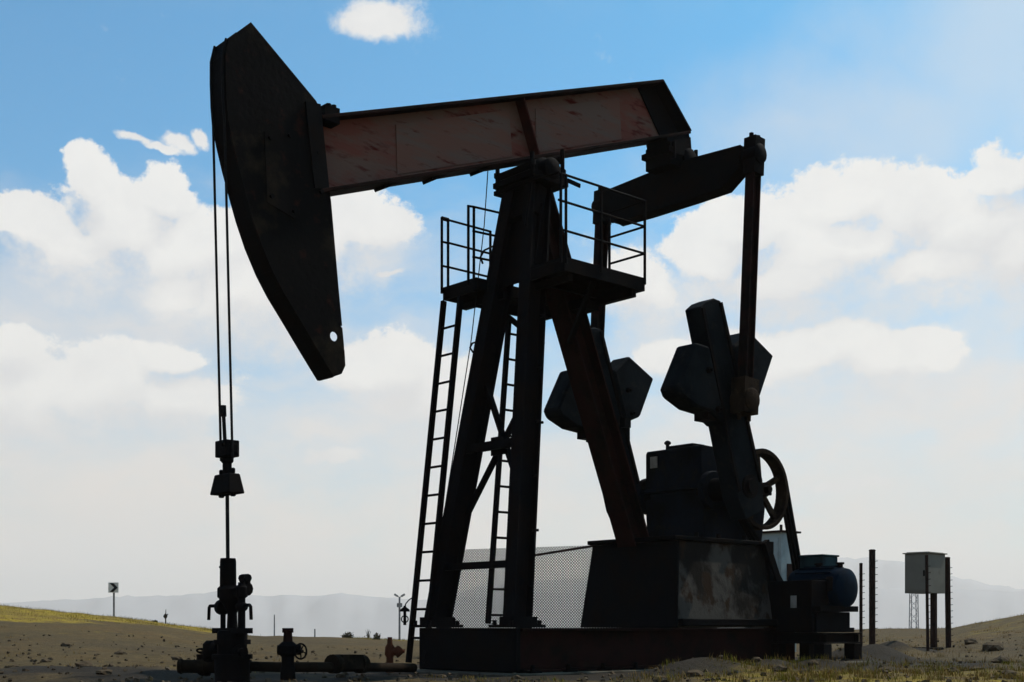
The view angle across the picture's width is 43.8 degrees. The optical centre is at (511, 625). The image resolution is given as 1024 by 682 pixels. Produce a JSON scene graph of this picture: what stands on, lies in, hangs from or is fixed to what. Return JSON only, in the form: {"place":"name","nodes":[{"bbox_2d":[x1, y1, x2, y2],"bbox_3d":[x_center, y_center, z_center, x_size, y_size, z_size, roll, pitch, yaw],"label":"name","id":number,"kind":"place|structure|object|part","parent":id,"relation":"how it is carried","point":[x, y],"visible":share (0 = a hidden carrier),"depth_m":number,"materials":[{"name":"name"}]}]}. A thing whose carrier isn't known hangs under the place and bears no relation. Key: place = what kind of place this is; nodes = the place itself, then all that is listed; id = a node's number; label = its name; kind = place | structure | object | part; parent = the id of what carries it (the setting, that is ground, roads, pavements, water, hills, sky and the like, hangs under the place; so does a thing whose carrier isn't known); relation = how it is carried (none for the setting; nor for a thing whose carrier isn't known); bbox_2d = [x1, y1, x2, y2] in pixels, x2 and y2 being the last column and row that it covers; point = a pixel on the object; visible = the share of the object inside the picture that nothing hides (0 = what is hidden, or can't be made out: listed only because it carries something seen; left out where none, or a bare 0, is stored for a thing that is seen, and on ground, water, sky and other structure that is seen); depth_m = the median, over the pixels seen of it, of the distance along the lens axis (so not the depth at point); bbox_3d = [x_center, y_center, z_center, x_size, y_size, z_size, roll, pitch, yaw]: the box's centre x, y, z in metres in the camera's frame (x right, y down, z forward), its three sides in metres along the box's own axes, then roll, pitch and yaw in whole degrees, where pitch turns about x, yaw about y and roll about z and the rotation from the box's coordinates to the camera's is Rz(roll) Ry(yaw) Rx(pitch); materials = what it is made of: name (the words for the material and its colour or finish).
{"place":"outdoors","nodes":[
{"label":"outdoors","id":0,"kind":"place"},
{"bbox_2d":[0,605,1023,681],"bbox_3d":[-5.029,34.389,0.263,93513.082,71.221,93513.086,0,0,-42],"label":"ground","id":1,"kind":"structure","parent":0,"point":[100,637],"depth_m":24.52,"materials":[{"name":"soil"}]},
{"bbox_2d":[40,659,51,662],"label":"stone","id":2,"kind":"object","parent":1,"relation":"on","point":[45,660],"visible":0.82,"depth_m":19.95,"materials":[{"name":"grey stone"}]},
{"bbox_2d":[60,643,72,646],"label":"stone","id":3,"kind":"object","parent":1,"relation":"on","point":[64,645],"visible":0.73,"depth_m":26.93,"materials":[{"name":"grey stone"}]},
{"bbox_2d":[75,661,92,666],"bbox_3d":[-5.776,0.536,17.198,0.233,0.132,0.205,0,0,-15],"label":"stone","id":4,"kind":"object","parent":1,"relation":"on","point":[84,663],"visible":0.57,"depth_m":17.14,"materials":[{"name":"grey stone"}]},
{"bbox_2d":[99,669,112,674],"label":"stone","id":5,"kind":"object","parent":1,"relation":"on","point":[105,671],"visible":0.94,"depth_m":14.77,"materials":[{"name":"grey stone"}]},
{"bbox_2d":[108,582,118,615],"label":"chevron sign","id":6,"kind":"object","parent":1,"relation":"on","point":[113,587],"visible":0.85,"depth_m":54.92,"materials":[{"name":"grey metal"}]},
{"bbox_2d":[114,650,125,654],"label":"stone","id":7,"kind":"object","parent":1,"relation":"on","point":[121,652],"visible":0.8,"depth_m":23.95,"materials":[{"name":"grey stone"}]},
{"bbox_2d":[171,656,181,659],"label":"stone","id":8,"kind":"object","parent":1,"relation":"on","point":[176,658],"visible":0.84,"depth_m":21.94,"materials":[{"name":"grey stone"}]},
{"bbox_2d":[196,558,252,681],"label":"wellhead","id":9,"kind":"object","parent":1,"relation":"on","point":[226,651],"visible":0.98,"depth_m":13.79,"materials":[{"name":"black metal"}]},
{"bbox_2d":[277,628,306,679],"bbox_3d":[-2.399,0.304,13.785,0.309,0.561,0.230,0,0,28],"label":"gate valve","id":10,"kind":"object","parent":1,"relation":"on","point":[288,649],"visible":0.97,"depth_m":13.74,"materials":[{"name":"black metal"}]},
{"bbox_2d":[177,654,416,673],"bbox_3d":[-2.218,0.452,14.662,3.064,0.255,1.089,0,0,-33],"label":"flowline","id":11,"kind":"object","parent":1,"relation":"on","point":[337,663],"visible":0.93,"depth_m":14.35,"materials":[{"name":"black metal"}]},
{"bbox_2d":[335,673,345,677],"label":"stone","id":12,"kind":"object","parent":1,"relation":"on","point":[340,675],"visible":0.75,"depth_m":14.95,"materials":[{"name":"grey stone"}]},
{"bbox_2d":[342,632,353,637],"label":"shrub","id":13,"kind":"object","parent":1,"relation":"on","point":[347,635],"visible":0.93,"depth_m":56.91,"materials":[{"name":"green plant"}]},
{"bbox_2d":[372,632,380,639],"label":"shrub","id":14,"kind":"object","parent":1,"relation":"on","point":[376,636],"visible":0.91,"depth_m":56.95,"materials":[{"name":"green plant"}]},
{"bbox_2d":[385,637,404,672],"bbox_3d":[-1.498,0.396,16.303,0.255,0.505,0.149,0,0,7],"label":"standpipe","id":15,"kind":"object","parent":1,"relation":"on","point":[391,651],"visible":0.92,"depth_m":16.26,"materials":[{"name":"red metal"}]},
{"bbox_2d":[394,594,404,638],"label":"floodlight pole","id":16,"kind":"object","parent":1,"relation":"on","point":[399,604],"visible":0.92,"depth_m":109.92,"materials":[{"name":"grey metal"}]},
{"bbox_2d":[453,545,595,627],"bbox_3d":[0.671,-0.400,23.362,4.839,2.200,0.380,0,0,27],"label":"chain link fence","id":17,"kind":"object","parent":1,"relation":"on","point":[574,549],"visible":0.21,"depth_m":23.56,"materials":[{"name":"metal"}]},
{"bbox_2d":[417,668,651,676],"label":"foundation slab","id":18,"kind":"structure","parent":1,"relation":"on","point":[504,674],"depth_m":15.83,"materials":[{"name":"concrete"}]},
{"bbox_2d":[212,22,799,672],"bbox_3d":[0.418,-3.678,17.178,9.764,8.517,3.260,0,0,-42],"label":"pumpjack","id":19,"kind":"object","parent":18,"relation":"on","point":[690,570],"visible":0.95,"depth_m":17.08,"materials":[{"name":"black metal"}]},
{"bbox_2d":[210,38,243,557],"bbox_3d":[-3.143,-3.490,13.972,0.242,5.781,0.425,0,0,-42],"label":"bridle","id":20,"kind":"object","parent":19,"relation":"hanging from","point":[227,482],"visible":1,"depth_m":13.93,"materials":[{"name":"metal"}]},
{"bbox_2d":[400,598,411,624],"bbox_3d":[-1.415,-0.192,16.899,0.151,0.365,0.139,0,0,10],"label":"hanging lamp","id":21,"kind":"object","parent":19,"relation":"hanging from","point":[404,609],"visible":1,"depth_m":16.88,"materials":[{"name":"black metal"}]},
{"bbox_2d":[684,670,702,676],"bbox_3d":[2.148,0.580,15.003,0.207,0.129,0.245,0,0,35],"label":"stone","id":22,"kind":"object","parent":1,"relation":"on","point":[689,673],"visible":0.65,"depth_m":14.93,"materials":[{"name":"grey stone"}]},
{"bbox_2d":[751,657,760,661],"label":"stone","id":23,"kind":"object","parent":1,"relation":"on","point":[755,658],"visible":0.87,"depth_m":16.95,"materials":[{"name":"grey stone"}]},
{"bbox_2d":[772,664,786,671],"bbox_3d":[3.243,0.525,15.405,0.232,0.126,0.168,0,0,-42],"label":"stone","id":24,"kind":"object","parent":1,"relation":"on","point":[784,668],"visible":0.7,"depth_m":15.35,"materials":[{"name":"grey stone"}]},
{"bbox_2d":[762,525,800,651],"bbox_3d":[5.588,-0.744,27.537,0.690,2.801,1.090,0,0,-42],"label":"control kiosk","id":25,"kind":"object","parent":1,"relation":"on","point":[778,538],"visible":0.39,"depth_m":27.08,"materials":[{"name":"grey metal"}]},
{"bbox_2d":[762,538,777,565],"bbox_3d":[5.378,-0.707,27.348,0.014,2.329,0.810,0,0,-42],"label":"door","id":26,"kind":"structure","parent":25,"relation":"in","point":[775,540],"depth_m":27.09,"materials":[{"name":"grey metal"}]},
{"bbox_2d":[808,660,818,664],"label":"stone","id":27,"kind":"object","parent":1,"relation":"on","point":[816,662],"visible":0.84,"depth_m":17.75,"materials":[{"name":"grey stone"}]},
{"bbox_2d":[770,554,870,662],"bbox_3d":[4.549,-0.215,19.081,1.220,1.731,1.260,0,0,-42],"label":"electric motor","id":28,"kind":"object","parent":1,"relation":"on","point":[811,596],"visible":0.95,"depth_m":18.79,"materials":[{"name":"blue metal"}]},
{"bbox_2d":[859,563,864,645],"bbox_3d":[6.998,-0.243,25.507,0.112,2.034,0.074,0,0,-24],"label":"fence post","id":29,"kind":"object","parent":1,"relation":"on","point":[861,611],"visible":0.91,"depth_m":25.48,"materials":[{"name":"metal"}]},
{"bbox_2d":[869,549,877,643],"bbox_3d":[6.963,-0.426,24.603,0.146,2.103,0.142,0,0,-42],"label":"fence post","id":30,"kind":"object","parent":1,"relation":"on","point":[872,601],"visible":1,"depth_m":24.55,"materials":[{"name":"metal"}]},
{"bbox_2d":[878,666,891,671],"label":"stone","id":31,"kind":"object","parent":1,"relation":"on","point":[890,669],"visible":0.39,"depth_m":16.46,"materials":[{"name":"grey stone"}]},
{"bbox_2d":[909,594,918,627],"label":"lattice mast","id":32,"kind":"object","parent":1,"relation":"on","point":[911,602],"visible":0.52,"depth_m":59.84,"materials":[{"name":"grey metal"}]},
{"bbox_2d":[902,551,946,649],"bbox_3d":[8.639,-0.439,26.654,0.600,2.189,0.820,0,0,44],"label":"electrical cabinet","id":33,"kind":"object","parent":1,"relation":"on","point":[914,572],"visible":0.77,"depth_m":26.42,"materials":[{"name":"grey metal"}]},
{"bbox_3d":[8.368,-1.087,26.374,0.430,0.717,0.031,0,0,44],"label":"door","id":34,"kind":"part","parent":33,"relation":"part of","materials":[{"name":"grey metal"}]},
{"bbox_2d":[925,555,931,650],"bbox_3d":[8.233,-0.359,25.200,0.137,2.099,0.074,0,0,0],"label":"fence post","id":35,"kind":"object","parent":1,"relation":"on","point":[927,585],"visible":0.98,"depth_m":25.18,"materials":[{"name":"metal"}]},
{"bbox_2d":[945,557,953,647],"bbox_3d":[9.247,-0.401,27.003,0.161,2.117,0.155,0,0,-42],"label":"fence post","id":36,"kind":"object","parent":1,"relation":"on","point":[948,604],"visible":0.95,"depth_m":26.95,"materials":[{"name":"metal"}]},
{"bbox_2d":[964,638,977,644],"bbox_3d":[10.816,0.385,29.990,0.431,0.206,0.313,0,0,-42],"label":"stone","id":37,"kind":"object","parent":1,"relation":"on","point":[967,641],"visible":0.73,"depth_m":29.89,"materials":[{"name":"grey stone"}]},
{"bbox_2d":[967,665,982,670],"bbox_3d":[6.347,0.608,17.497,0.226,0.137,0.222,0,0,-9],"label":"stone","id":38,"kind":"object","parent":1,"relation":"on","point":[975,667],"visible":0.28,"depth_m":17.43,"materials":[{"name":"grey stone"}]},
{"bbox_2d":[982,642,1003,650],"bbox_3d":[9.819,0.451,25.998,0.491,0.245,0.406,0,0,-18],"label":"stone","id":39,"kind":"object","parent":1,"relation":"on","point":[993,646],"visible":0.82,"depth_m":25.84,"materials":[{"name":"grey stone"}]},
{"bbox_2d":[991,655,1008,662],"bbox_3d":[7.469,0.527,19.503,0.310,0.160,0.274,0,0,-18],"label":"stone","id":40,"kind":"object","parent":1,"relation":"on","point":[1000,658],"visible":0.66,"depth_m":19.41,"materials":[{"name":"grey stone"}]},
{"bbox_2d":[999,670,1016,676],"bbox_3d":[5.918,0.584,15.192,0.265,0.126,0.178,0,0,-42],"label":"stone","id":41,"kind":"object","parent":1,"relation":"on","point":[1008,671],"visible":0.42,"depth_m":15.14,"materials":[{"name":"grey stone"}]},
{"bbox_2d":[0,588,1023,639],"bbox_3d":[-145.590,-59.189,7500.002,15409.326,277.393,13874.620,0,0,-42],"label":"hills","id":42,"kind":"structure","parent":0,"point":[335,615],"depth_m":6144.45,"materials":[{"name":"grey"}]},
{"bbox_2d":[0,604,1023,681],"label":"dry grass","id":43,"kind":"structure","parent":0,"point":[904,671],"depth_m":15.27,"materials":[{"name":"plant"}]},
{"bbox_2d":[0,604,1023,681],"bbox_3d":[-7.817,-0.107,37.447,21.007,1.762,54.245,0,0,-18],"label":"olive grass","id":44,"kind":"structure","parent":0,"point":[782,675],"depth_m":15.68,"materials":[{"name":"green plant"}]},
{"bbox_2d":[0,0,1023,602],"label":"sky","id":45,"kind":"structure","parent":0,"point":[890,301],"materials":[{"name":"blue"}]},
{"bbox_2d":[457,554,1023,596],"bbox_3d":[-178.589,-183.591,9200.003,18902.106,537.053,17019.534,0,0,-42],"label":"distant hills","id":46,"kind":"structure","parent":0,"point":[891,574],"depth_m":7828.09,"materials":[{"name":"grey"}]}
]}

